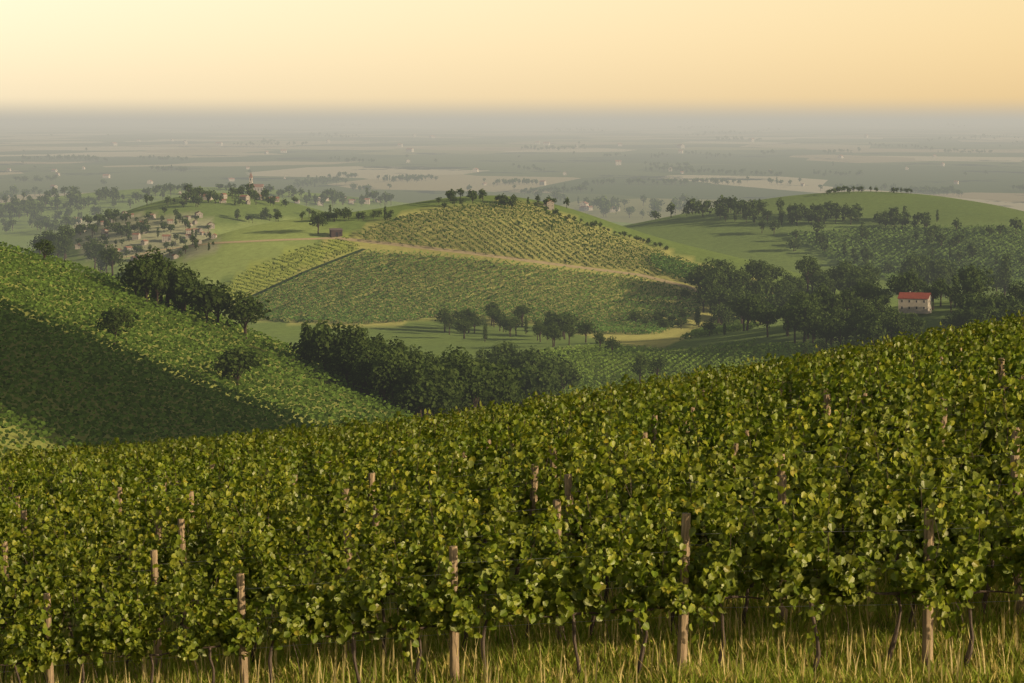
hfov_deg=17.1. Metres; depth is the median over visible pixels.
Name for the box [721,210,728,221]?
tree
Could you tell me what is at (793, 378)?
vine row
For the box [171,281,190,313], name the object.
tree
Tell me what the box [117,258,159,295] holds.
tree
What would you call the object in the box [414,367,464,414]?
tree
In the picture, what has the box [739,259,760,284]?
tree
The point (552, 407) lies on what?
vine row
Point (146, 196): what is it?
tree
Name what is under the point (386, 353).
tree
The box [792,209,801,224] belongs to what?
tree
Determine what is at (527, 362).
tree
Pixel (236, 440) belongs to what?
vine row
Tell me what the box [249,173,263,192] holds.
church
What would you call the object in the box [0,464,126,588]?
vine row
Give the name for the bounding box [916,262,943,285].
tree
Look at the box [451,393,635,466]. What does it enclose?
vine row
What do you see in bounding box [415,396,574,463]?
vine row
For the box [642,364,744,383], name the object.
vine row
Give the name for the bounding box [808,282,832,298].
tree
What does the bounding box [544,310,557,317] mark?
tree
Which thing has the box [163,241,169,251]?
tree
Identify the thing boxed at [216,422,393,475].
vine row
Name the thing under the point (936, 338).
vine row
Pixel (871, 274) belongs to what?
tree
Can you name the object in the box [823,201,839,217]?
tree
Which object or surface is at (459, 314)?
tree
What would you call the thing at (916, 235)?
tree
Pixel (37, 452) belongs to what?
vine row
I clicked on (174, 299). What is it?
tree
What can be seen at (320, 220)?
tree
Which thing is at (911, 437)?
vine row
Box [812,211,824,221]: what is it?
tree
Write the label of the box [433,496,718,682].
vine row
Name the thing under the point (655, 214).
tree
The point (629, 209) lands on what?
tree
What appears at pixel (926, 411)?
vine row
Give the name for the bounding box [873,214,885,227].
tree
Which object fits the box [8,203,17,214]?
tree
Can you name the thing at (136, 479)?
vine row
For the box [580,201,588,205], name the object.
house
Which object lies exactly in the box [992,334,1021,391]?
vine row
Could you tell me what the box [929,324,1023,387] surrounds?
vine row
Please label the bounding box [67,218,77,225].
tree
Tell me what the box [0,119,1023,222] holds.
plain ground
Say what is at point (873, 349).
vine row
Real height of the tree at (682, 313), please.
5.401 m
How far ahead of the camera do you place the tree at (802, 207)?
1990.23 m
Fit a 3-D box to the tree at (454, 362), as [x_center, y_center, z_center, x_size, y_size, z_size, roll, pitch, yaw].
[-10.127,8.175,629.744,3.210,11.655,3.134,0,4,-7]
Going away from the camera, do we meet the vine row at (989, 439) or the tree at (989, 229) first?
the vine row at (989, 439)
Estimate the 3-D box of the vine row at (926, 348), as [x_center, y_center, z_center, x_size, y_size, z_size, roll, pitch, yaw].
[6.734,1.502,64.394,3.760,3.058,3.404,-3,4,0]
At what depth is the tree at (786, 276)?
1317.22 m
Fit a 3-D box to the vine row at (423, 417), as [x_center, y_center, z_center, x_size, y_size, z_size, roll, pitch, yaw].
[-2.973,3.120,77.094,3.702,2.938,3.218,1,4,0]
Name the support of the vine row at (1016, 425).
on the terrain at (698, 239)
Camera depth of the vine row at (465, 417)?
86.95 m
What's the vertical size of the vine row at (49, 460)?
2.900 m
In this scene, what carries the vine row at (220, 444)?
on the terrain at (698, 239)
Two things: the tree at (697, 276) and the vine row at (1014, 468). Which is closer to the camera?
the vine row at (1014, 468)
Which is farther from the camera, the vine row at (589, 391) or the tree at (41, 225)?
the tree at (41, 225)
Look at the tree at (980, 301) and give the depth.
960.26 m
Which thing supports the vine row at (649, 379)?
on the terrain at (698, 239)
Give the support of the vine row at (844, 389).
on the terrain at (698, 239)
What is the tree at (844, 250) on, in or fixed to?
on the terrain at (698, 239)
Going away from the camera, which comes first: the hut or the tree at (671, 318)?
the tree at (671, 318)
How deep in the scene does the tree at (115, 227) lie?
2155.18 m
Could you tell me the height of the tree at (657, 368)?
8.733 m
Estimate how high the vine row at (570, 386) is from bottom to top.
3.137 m
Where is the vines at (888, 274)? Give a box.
[788,224,1023,284]
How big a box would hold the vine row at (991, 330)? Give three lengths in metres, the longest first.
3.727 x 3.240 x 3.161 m
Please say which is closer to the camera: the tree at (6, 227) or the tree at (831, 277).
the tree at (831, 277)
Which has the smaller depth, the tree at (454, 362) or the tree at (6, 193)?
the tree at (454, 362)
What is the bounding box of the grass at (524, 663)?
[0,552,1023,682]
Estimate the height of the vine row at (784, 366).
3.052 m
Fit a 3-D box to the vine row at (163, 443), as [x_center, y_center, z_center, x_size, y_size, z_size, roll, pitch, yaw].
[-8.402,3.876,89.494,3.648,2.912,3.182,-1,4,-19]
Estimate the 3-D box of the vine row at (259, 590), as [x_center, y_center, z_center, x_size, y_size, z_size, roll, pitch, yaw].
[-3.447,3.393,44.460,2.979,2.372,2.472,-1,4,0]
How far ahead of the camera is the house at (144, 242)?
2100.77 m
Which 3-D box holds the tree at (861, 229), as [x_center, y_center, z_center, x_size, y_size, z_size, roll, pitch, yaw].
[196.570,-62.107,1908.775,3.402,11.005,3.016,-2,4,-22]
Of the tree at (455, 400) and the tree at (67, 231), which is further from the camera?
the tree at (67, 231)
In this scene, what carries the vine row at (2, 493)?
on the terrain at (698, 239)
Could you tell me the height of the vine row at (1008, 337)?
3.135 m
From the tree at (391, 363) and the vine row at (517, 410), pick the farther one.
the tree at (391, 363)
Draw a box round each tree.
[1,190,9,197]
[2,195,7,204]
[2,225,10,232]
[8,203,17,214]
[8,219,16,230]
[9,185,18,193]
[9,211,12,220]
[12,198,20,205]
[21,188,31,195]
[22,206,31,216]
[25,202,37,213]
[27,233,42,253]
[28,217,34,224]
[30,208,41,214]
[33,238,55,263]
[34,214,46,220]
[36,222,45,231]
[37,232,56,242]
[38,229,57,255]
[40,215,52,223]
[42,190,51,196]
[43,194,48,206]
[49,187,57,196]
[49,221,62,232]
[49,238,69,256]
[52,211,60,219]
[53,223,75,258]
[58,235,73,259]
[59,216,73,227]
[60,186,67,196]
[62,201,69,207]
[66,190,73,198]
[67,185,79,193]
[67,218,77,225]
[70,193,83,203]
[74,203,82,210]
[75,224,85,233]
[75,224,87,234]
[77,213,81,224]
[79,197,88,208]
[82,214,93,226]
[83,238,108,269]
[85,222,97,237]
[89,205,97,214]
[92,244,115,271]
[93,212,105,222]
[95,204,102,214]
[95,305,138,343]
[96,189,102,197]
[96,242,105,272]
[98,244,123,275]
[100,234,108,239]
[103,219,110,228]
[104,209,111,219]
[107,186,119,197]
[107,222,121,234]
[111,192,120,204]
[117,228,124,237]
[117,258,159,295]
[120,212,130,222]
[122,223,129,236]
[124,258,169,304]
[125,226,131,234]
[127,197,133,207]
[127,254,160,301]
[131,191,140,200]
[133,246,169,305]
[135,245,144,251]
[140,219,148,226]
[142,225,150,233]
[143,194,150,202]
[144,212,151,219]
[145,269,169,311]
[149,261,191,306]
[152,187,158,195]
[161,205,167,212]
[161,261,174,303]
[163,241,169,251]
[164,195,170,203]
[164,263,201,303]
[165,265,192,308]
[166,183,174,195]
[168,280,196,310]
[170,280,192,312]
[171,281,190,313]
[172,271,184,312]
[174,276,232,328]
[179,191,192,200]
[179,238,187,244]
[181,217,189,227]
[183,183,191,191]
[191,193,199,205]
[193,197,202,206]
[194,186,204,196]
[196,282,242,327]
[201,190,214,196]
[210,346,267,384]
[212,191,217,203]
[214,290,273,341]
[228,185,235,194]
[238,186,245,193]
[242,182,254,190]
[244,188,255,198]
[252,190,259,201]
[258,211,265,219]
[263,184,273,191]
[273,211,281,220]
[281,198,288,205]
[284,185,294,192]
[285,333,318,370]
[289,186,297,195]
[297,187,304,194]
[298,321,311,367]
[299,319,355,376]
[303,196,311,205]
[304,337,340,376]
[309,211,329,233]
[319,192,327,199]
[320,345,338,382]
[322,342,352,383]
[325,348,350,387]
[329,193,336,206]
[332,338,356,372]
[335,322,374,387]
[335,342,390,394]
[338,192,346,204]
[338,211,349,221]
[341,343,377,392]
[342,207,352,217]
[345,333,379,351]
[345,345,383,395]
[348,350,383,395]
[353,347,397,397]
[355,359,410,405]
[360,211,366,220]
[368,190,378,200]
[369,210,377,217]
[371,341,404,396]
[373,333,385,347]
[374,351,408,408]
[377,196,383,202]
[380,390,389,402]
[382,191,388,205]
[385,336,408,351]
[385,382,409,408]
[387,193,394,200]
[388,364,447,413]
[389,349,427,407]
[391,345,407,359]
[396,375,442,416]
[405,379,459,414]
[406,360,432,414]
[409,344,429,358]
[409,360,425,416]
[410,349,438,366]
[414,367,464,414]
[414,384,453,413]
[422,362,463,413]
[423,368,448,413]
[424,351,441,365]
[427,395,452,415]
[432,344,482,368]
[432,367,469,402]
[433,376,463,417]
[434,307,457,331]
[436,351,477,366]
[439,353,460,370]
[439,365,474,397]
[443,315,456,334]
[443,404,461,416]
[444,359,480,411]
[445,190,455,201]
[450,195,457,205]
[450,354,461,410]
[452,308,466,318]
[453,318,473,338]
[453,380,470,406]
[456,188,463,198]
[459,354,472,411]
[459,372,498,408]
[462,307,477,332]
[466,190,477,198]
[467,314,483,332]
[471,356,486,366]
[471,361,516,408]
[475,348,487,360]
[478,189,486,200]
[480,375,508,405]
[482,342,513,361]
[483,301,500,325]
[483,322,487,341]
[484,388,522,405]
[485,307,496,326]
[488,363,524,408]
[489,359,523,385]
[491,310,506,330]
[492,356,505,364]
[497,317,507,331]
[499,193,507,203]
[501,317,516,334]
[504,342,523,357]
[505,199,517,208]
[505,319,516,336]
[506,317,524,334]
[511,365,549,373]
[512,305,530,326]
[512,350,556,373]
[515,357,569,381]
[515,358,535,367]
[516,363,559,401]
[517,345,559,374]
[519,350,557,372]
[524,316,528,332]
[532,191,542,196]
[532,320,542,340]
[532,323,546,341]
[541,349,569,370]
[542,322,562,346]
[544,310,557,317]
[545,311,578,338]
[547,328,563,345]
[551,359,582,388]
[563,197,569,205]
[563,324,575,344]
[575,319,598,342]
[593,195,611,207]
[593,332,605,348]
[596,201,611,216]
[600,205,610,214]
[604,336,621,354]
[610,196,615,203]
[611,204,619,211]
[619,199,629,205]
[624,206,635,217]
[626,311,644,321]
[630,353,649,382]
[640,194,646,205]
[647,355,666,379]
[649,210,660,219]
[651,201,661,217]
[651,311,666,320]
[656,318,671,327]
[666,202,675,217]
[666,316,675,324]
[670,202,678,214]
[674,318,688,327]
[678,309,688,316]
[679,193,691,201]
[679,197,682,211]
[680,289,690,296]
[682,206,691,213]
[683,198,697,214]
[683,265,706,288]
[693,200,712,215]
[693,288,705,312]
[695,257,739,276]
[695,274,726,311]
[696,307,700,326]
[701,321,715,335]
[702,266,731,288]
[702,287,734,322]
[709,302,734,325]
[709,316,718,322]
[711,178,719,183]
[711,199,723,208]
[713,202,728,216]
[714,207,724,215]
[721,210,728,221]
[723,322,725,333]
[725,195,737,212]
[726,270,748,283]
[726,292,773,330]
[729,289,750,323]
[731,269,751,287]
[731,286,751,319]
[732,297,754,330]
[733,207,736,221]
[735,200,747,217]
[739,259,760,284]
[741,201,758,217]
[742,213,748,221]
[746,278,777,300]
[748,208,759,218]
[748,303,781,336]
[751,259,772,279]
[758,218,765,229]
[761,209,772,222]
[761,264,786,282]
[766,293,792,318]
[767,218,780,230]
[775,280,782,296]
[776,197,784,209]
[776,303,795,336]
[778,206,783,224]
[781,301,789,333]
[782,273,798,281]
[783,306,802,342]
[785,238,801,250]
[786,301,824,333]
[787,216,796,223]
[789,239,801,250]
[789,300,823,342]
[790,276,806,290]
[790,295,827,318]
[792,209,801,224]
[793,230,799,237]
[795,254,821,293]
[797,202,804,213]
[797,311,827,342]
[800,302,827,339]
[801,208,815,222]
[801,263,827,292]
[806,212,813,223]
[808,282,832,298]
[809,232,829,246]
[810,221,825,231]
[810,270,835,291]
[812,204,824,215]
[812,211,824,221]
[813,340,828,350]
[814,282,831,298]
[815,314,841,345]
[816,208,832,223]
[819,242,829,250]
[821,318,853,344]
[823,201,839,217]
[823,305,852,340]
[826,271,837,291]
[828,261,851,293]
[829,204,841,214]
[830,274,843,296]
[831,211,839,223]
[835,275,870,299]
[836,259,856,273]
[836,287,863,309]
[841,339,859,347]
[842,240,846,256]
[842,276,864,303]
[844,266,876,286]
[845,207,857,224]
[851,203,863,220]
[851,252,858,262]
[851,279,881,301]
[851,298,876,320]
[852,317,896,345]
[855,305,878,320]
[857,266,881,301]
[857,310,899,327]
[859,221,864,239]
[859,247,868,254]
[862,250,873,261]
[862,262,882,283]
[863,227,869,239]
[866,287,893,300]
[867,295,890,315]
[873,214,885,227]
[877,295,890,305]
[880,210,888,218]
[880,218,891,227]
[880,314,895,338]
[881,261,895,272]
[884,271,908,294]
[885,307,904,341]
[886,207,894,218]
[889,314,916,338]
[891,211,895,225]
[892,317,919,340]
[893,213,910,229]
[896,268,926,291]
[897,251,925,274]
[900,312,928,336]
[901,268,923,279]
[911,219,917,229]
[912,212,921,220]
[912,232,918,241]
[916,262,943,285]
[917,256,957,288]
[919,212,930,227]
[922,218,930,226]
[922,283,941,309]
[924,226,936,243]
[930,225,940,236]
[931,276,947,305]
[936,233,946,245]
[939,283,957,312]
[941,307,963,325]
[942,274,951,296]
[943,260,964,282]
[948,236,960,246]
[951,217,961,230]
[951,263,993,286]
[951,274,959,306]
[951,312,968,329]
[954,248,964,264]
[956,274,994,296]
[958,291,988,308]
[960,293,997,310]
[964,243,979,258]
[974,306,1001,321]
[974,313,992,322]
[983,272,1012,295]
[985,225,993,234]
[986,296,994,311]
[987,297,1006,308]
[991,291,1011,302]
[994,253,998,264]
[994,296,1023,309]
[994,310,1010,324]
[995,225,1005,232]
[998,252,1013,294]
[998,301,1023,317]
[1006,280,1023,299]
[1009,217,1022,233]
[1017,287,1023,300]
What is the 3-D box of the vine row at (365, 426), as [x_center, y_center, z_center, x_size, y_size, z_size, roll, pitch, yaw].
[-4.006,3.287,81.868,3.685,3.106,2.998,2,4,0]
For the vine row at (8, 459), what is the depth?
64.49 m
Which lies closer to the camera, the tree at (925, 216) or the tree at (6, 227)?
the tree at (925, 216)
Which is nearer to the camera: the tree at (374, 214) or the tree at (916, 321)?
the tree at (916, 321)
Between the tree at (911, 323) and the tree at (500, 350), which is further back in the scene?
the tree at (911, 323)
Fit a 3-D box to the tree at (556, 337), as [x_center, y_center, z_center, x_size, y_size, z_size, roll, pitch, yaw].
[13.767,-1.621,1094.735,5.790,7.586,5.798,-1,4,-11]
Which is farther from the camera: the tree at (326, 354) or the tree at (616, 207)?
the tree at (616, 207)
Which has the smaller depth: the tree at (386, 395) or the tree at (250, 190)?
the tree at (386, 395)
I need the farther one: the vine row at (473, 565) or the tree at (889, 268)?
the tree at (889, 268)
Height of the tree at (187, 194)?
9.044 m
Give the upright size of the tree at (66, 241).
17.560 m
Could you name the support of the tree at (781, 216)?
on the terrain at (698, 239)
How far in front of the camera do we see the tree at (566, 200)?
1486.76 m
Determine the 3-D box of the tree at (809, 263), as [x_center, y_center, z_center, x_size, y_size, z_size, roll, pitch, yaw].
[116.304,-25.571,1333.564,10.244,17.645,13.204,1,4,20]
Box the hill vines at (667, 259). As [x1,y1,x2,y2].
[650,253,774,309]
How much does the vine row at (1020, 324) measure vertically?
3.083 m
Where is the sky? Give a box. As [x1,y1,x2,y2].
[0,0,1023,118]
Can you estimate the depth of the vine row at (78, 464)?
64.18 m
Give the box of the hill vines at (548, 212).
[357,199,693,278]
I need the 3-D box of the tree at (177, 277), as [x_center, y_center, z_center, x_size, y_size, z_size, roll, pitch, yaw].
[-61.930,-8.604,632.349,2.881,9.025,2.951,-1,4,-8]
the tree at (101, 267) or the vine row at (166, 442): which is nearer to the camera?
the vine row at (166, 442)
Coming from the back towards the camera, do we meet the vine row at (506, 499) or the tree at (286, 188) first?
the tree at (286, 188)
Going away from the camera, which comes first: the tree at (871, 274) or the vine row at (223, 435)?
the vine row at (223, 435)
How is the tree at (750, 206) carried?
on the terrain at (698, 239)
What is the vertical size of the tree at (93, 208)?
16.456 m
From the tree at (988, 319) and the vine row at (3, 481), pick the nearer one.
the vine row at (3, 481)
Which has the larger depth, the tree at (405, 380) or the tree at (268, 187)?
the tree at (268, 187)
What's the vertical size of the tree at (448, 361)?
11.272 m
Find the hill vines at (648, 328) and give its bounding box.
[240,248,707,333]
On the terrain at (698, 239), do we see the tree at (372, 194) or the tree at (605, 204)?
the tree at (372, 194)
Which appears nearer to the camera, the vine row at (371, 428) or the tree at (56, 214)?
the vine row at (371, 428)
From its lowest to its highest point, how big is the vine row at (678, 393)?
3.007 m
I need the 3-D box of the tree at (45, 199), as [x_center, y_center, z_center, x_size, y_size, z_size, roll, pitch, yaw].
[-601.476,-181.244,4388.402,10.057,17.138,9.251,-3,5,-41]
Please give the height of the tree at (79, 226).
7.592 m
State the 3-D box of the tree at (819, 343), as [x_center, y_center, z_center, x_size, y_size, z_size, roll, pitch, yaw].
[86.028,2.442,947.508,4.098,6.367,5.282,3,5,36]
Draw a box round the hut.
[329,228,342,237]
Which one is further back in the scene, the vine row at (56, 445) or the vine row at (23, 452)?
the vine row at (23, 452)
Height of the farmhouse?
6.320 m
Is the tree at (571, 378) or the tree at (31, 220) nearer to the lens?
the tree at (571, 378)
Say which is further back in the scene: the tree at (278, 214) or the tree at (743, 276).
the tree at (278, 214)
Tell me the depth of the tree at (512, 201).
1449.13 m
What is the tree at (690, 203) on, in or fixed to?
on the terrain at (698, 239)
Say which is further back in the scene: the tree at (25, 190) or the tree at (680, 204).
the tree at (25, 190)
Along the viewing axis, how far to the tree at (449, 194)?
1472.49 m
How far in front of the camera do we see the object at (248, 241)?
1428.64 m
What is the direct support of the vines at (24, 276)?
on the terrain at (698, 239)
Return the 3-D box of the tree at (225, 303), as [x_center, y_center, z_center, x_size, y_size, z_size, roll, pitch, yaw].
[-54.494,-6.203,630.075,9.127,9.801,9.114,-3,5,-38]
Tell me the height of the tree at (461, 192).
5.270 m
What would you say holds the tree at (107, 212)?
on the terrain at (698, 239)
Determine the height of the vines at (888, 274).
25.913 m
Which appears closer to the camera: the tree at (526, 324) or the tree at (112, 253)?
the tree at (526, 324)
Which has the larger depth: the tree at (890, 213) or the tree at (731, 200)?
the tree at (731, 200)
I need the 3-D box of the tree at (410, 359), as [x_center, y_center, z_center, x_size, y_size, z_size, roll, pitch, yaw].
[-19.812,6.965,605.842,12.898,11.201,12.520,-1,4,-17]
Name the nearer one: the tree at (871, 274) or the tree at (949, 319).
the tree at (949, 319)
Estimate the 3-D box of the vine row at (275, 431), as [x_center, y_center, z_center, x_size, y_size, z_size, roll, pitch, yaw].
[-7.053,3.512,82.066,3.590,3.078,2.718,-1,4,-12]
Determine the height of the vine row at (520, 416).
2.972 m
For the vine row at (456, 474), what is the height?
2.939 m
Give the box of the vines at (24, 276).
[0,241,419,456]
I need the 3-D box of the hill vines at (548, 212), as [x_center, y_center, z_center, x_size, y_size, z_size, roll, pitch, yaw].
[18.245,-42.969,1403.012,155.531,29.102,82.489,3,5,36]
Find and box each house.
[102,174,110,177]
[123,246,132,250]
[132,233,140,239]
[141,239,147,244]
[162,234,170,241]
[167,219,173,223]
[171,254,178,258]
[195,211,202,217]
[207,222,214,228]
[215,142,222,145]
[239,195,249,200]
[364,198,369,203]
[406,148,413,151]
[539,180,546,184]
[546,200,553,209]
[579,206,588,210]
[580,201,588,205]
[615,160,620,164]
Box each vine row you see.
[0,442,88,458]
[0,444,86,539]
[0,454,87,484]
[0,456,74,508]
[0,461,21,516]
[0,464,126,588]
[0,465,17,524]
[0,484,45,550]
[0,491,173,596]
[0,505,190,635]
[0,507,19,555]
[0,520,37,605]
[0,527,162,681]
[0,571,69,682]
[1,441,118,469]
[1,446,90,459]
[1,458,14,484]
[3,437,152,487]
[5,450,174,540]
[5,472,206,581]
[6,467,178,585]
[7,448,28,464]
[9,442,77,468]
[9,446,112,478]
[11,448,170,506]
[22,441,140,463]
[29,437,180,467]
[33,554,254,682]
[44,446,226,514]
[47,437,208,548]
[78,441,238,547]
[79,431,259,489]
[88,433,215,461]
[96,435,209,452]
[99,434,220,462]
[99,434,245,475]
[107,434,247,464]
[108,452,287,574]
[114,434,221,451]
[125,433,263,450]
[129,428,290,476]
[131,513,359,671]
[144,430,274,450]
[146,435,334,550]
[153,426,296,466]
[153,432,313,549]
[155,475,347,624]
[168,479,381,631]
[173,447,351,571]
[173,457,371,605]
[185,427,329,458]
[192,425,318,450]
[205,428,368,550]
[210,425,335,446]
[213,419,395,476]
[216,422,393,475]
[216,423,319,440]
[219,524,482,682]
[233,423,387,457]
[240,421,399,464]
[241,422,351,440]
[248,417,363,440]
[249,424,364,443]
[268,411,434,537]
[279,432,496,579]
[282,415,416,447]
[302,414,485,481]
[305,415,453,450]
[313,415,429,435]
[315,414,516,499]
[321,416,450,438]
[327,416,532,564]
[328,414,433,433]
[330,440,566,595]
[334,417,454,439]
[336,487,571,658]
[347,422,572,574]
[351,464,599,619]
[358,409,473,427]
[358,410,458,426]
[360,407,515,438]
[361,408,459,429]
[368,401,515,441]
[372,399,528,452]
[374,400,541,467]
[377,411,546,483]
[398,398,543,430]
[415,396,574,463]
[416,397,534,426]
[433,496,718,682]
[436,390,598,439]
[436,394,565,418]
[437,391,559,418]
[450,403,672,541]
[451,391,553,421]
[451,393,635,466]
[463,397,558,415]
[473,391,591,414]
[475,391,681,541]
[489,381,629,419]
[491,395,702,483]
[502,377,677,443]
[504,374,662,427]
[517,420,755,547]
[521,377,688,436]
[521,382,717,452]
[524,375,660,415]
[530,401,766,546]
[531,380,638,406]
[542,455,786,643]
[555,370,716,426]
[560,428,794,610]
[567,364,723,417]
[569,376,672,399]
[571,372,699,396]
[613,366,806,428]
[617,362,757,400]
[630,382,860,483]
[633,364,837,452]
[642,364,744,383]
[649,358,783,390]
[650,354,798,406]
[653,355,820,407]
[663,367,880,460]
[664,352,838,431]
[670,352,814,389]
[670,353,791,388]
[671,466,955,675]
[679,358,881,437]
[696,345,858,407]
[705,345,854,397]
[705,352,815,379]
[718,391,979,564]
[727,348,834,369]
[731,381,976,553]
[739,346,844,368]
[749,339,889,387]
[758,343,866,371]
[768,430,1023,629]
[769,337,963,454]
[769,409,1022,595]
[771,332,912,380]
[785,337,924,390]
[790,338,913,362]
[792,334,927,372]
[797,331,964,453]
[802,343,1023,507]
[812,335,1023,478]
[816,331,987,399]
[825,331,933,357]
[832,329,935,360]
[836,321,997,381]
[836,323,979,364]
[841,336,1022,478]
[844,325,1023,409]
[855,322,987,357]
[862,320,1000,361]
[866,322,982,352]
[895,313,1023,356]
[904,314,1023,345]
[911,312,1023,345]
[911,461,1023,671]
[914,317,1013,373]
[916,367,1023,510]
[917,313,1017,344]
[926,377,1023,536]
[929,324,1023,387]
[944,318,1023,369]
[970,310,1023,342]
[975,321,1023,380]
[979,396,1023,580]
[986,320,1022,363]
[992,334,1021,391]
[1000,450,1023,619]
[1008,337,1023,414]
[1014,322,1023,352]
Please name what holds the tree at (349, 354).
on the terrain at (698, 239)
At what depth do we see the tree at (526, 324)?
1223.64 m
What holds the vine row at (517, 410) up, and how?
on the terrain at (698, 239)
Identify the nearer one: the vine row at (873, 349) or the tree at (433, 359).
the vine row at (873, 349)
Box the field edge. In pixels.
[230,249,365,301]
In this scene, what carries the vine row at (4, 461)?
on the terrain at (698, 239)
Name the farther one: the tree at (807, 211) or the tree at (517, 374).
the tree at (807, 211)
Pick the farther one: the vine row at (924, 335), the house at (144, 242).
the house at (144, 242)
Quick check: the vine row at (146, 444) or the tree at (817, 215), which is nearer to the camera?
the vine row at (146, 444)
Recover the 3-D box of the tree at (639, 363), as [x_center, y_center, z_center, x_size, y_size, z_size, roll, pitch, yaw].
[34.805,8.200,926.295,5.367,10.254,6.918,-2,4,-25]
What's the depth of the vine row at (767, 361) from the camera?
102.08 m
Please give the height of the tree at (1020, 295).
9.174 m
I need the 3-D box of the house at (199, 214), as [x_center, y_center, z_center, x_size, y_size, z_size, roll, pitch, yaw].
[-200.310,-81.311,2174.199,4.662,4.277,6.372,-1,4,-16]
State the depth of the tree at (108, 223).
2173.63 m
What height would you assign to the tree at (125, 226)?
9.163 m
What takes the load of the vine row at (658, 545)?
on the terrain at (698, 239)
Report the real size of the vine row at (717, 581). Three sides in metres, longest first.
3.487 x 3.290 x 2.963 m
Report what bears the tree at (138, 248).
on the terrain at (698, 239)
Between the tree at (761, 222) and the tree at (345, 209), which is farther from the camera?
the tree at (761, 222)
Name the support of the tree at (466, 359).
on the terrain at (698, 239)
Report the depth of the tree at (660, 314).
1264.83 m
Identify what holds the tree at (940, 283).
on the terrain at (698, 239)
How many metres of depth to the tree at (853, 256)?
1843.59 m
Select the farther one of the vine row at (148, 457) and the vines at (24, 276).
the vines at (24, 276)
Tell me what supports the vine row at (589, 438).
on the terrain at (698, 239)
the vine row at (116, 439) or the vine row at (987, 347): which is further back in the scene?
the vine row at (116, 439)
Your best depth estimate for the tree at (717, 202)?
2067.39 m
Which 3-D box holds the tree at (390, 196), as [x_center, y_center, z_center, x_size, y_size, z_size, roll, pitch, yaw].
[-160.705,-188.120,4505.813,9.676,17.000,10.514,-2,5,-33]
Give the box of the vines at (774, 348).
[690,340,868,375]
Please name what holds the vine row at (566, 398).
on the terrain at (698, 239)
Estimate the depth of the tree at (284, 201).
2246.99 m
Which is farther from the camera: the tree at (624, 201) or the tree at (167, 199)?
the tree at (624, 201)
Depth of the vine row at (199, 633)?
41.77 m
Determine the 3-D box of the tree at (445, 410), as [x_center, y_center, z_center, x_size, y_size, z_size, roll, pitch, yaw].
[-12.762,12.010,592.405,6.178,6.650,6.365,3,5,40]
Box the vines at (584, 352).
[540,338,755,394]
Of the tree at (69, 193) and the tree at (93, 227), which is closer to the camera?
the tree at (93, 227)
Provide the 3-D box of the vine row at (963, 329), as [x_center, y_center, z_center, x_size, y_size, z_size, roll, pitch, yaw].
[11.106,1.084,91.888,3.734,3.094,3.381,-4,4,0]
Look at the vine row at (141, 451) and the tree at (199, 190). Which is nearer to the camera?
the vine row at (141, 451)
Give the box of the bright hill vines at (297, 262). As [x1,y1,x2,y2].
[225,236,357,297]
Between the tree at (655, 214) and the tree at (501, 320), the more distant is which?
the tree at (655, 214)
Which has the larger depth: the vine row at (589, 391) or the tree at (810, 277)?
the tree at (810, 277)
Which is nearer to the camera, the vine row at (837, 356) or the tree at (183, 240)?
the vine row at (837, 356)
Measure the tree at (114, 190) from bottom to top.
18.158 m
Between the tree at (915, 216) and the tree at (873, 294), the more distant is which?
the tree at (915, 216)
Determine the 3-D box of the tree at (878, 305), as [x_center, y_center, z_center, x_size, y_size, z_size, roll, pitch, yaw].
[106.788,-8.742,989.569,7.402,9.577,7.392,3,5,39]
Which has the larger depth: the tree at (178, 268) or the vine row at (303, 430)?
the tree at (178, 268)
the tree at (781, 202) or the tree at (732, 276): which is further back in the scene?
the tree at (781, 202)
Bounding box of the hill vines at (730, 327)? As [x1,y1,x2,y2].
[679,314,758,339]
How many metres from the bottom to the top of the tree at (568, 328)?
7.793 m
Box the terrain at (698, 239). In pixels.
[0,187,1023,682]
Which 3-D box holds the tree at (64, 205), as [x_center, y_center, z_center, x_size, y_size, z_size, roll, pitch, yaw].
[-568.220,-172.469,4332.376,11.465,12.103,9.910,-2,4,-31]
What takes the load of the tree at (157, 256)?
on the terrain at (698, 239)
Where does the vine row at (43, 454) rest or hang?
on the terrain at (698, 239)
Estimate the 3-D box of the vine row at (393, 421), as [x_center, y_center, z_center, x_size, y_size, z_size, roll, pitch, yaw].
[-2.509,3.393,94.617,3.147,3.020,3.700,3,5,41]
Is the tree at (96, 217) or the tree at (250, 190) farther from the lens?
the tree at (250, 190)
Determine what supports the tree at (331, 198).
on the terrain at (698, 239)
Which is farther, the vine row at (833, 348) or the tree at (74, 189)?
the tree at (74, 189)
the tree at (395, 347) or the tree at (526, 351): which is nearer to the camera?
the tree at (395, 347)
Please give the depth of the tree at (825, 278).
1311.84 m
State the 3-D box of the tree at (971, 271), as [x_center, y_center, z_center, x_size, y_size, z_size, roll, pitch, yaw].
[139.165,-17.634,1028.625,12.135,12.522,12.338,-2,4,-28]
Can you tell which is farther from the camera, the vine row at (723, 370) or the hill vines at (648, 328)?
the hill vines at (648, 328)
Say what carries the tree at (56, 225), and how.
on the terrain at (698, 239)
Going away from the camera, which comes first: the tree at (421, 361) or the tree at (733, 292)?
the tree at (421, 361)
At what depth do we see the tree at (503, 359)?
870.48 m
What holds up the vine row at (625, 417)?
on the terrain at (698, 239)
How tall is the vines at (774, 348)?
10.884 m
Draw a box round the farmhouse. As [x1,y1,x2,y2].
[897,291,932,313]
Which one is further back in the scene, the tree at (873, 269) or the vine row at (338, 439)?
the tree at (873, 269)
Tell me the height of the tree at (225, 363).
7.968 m

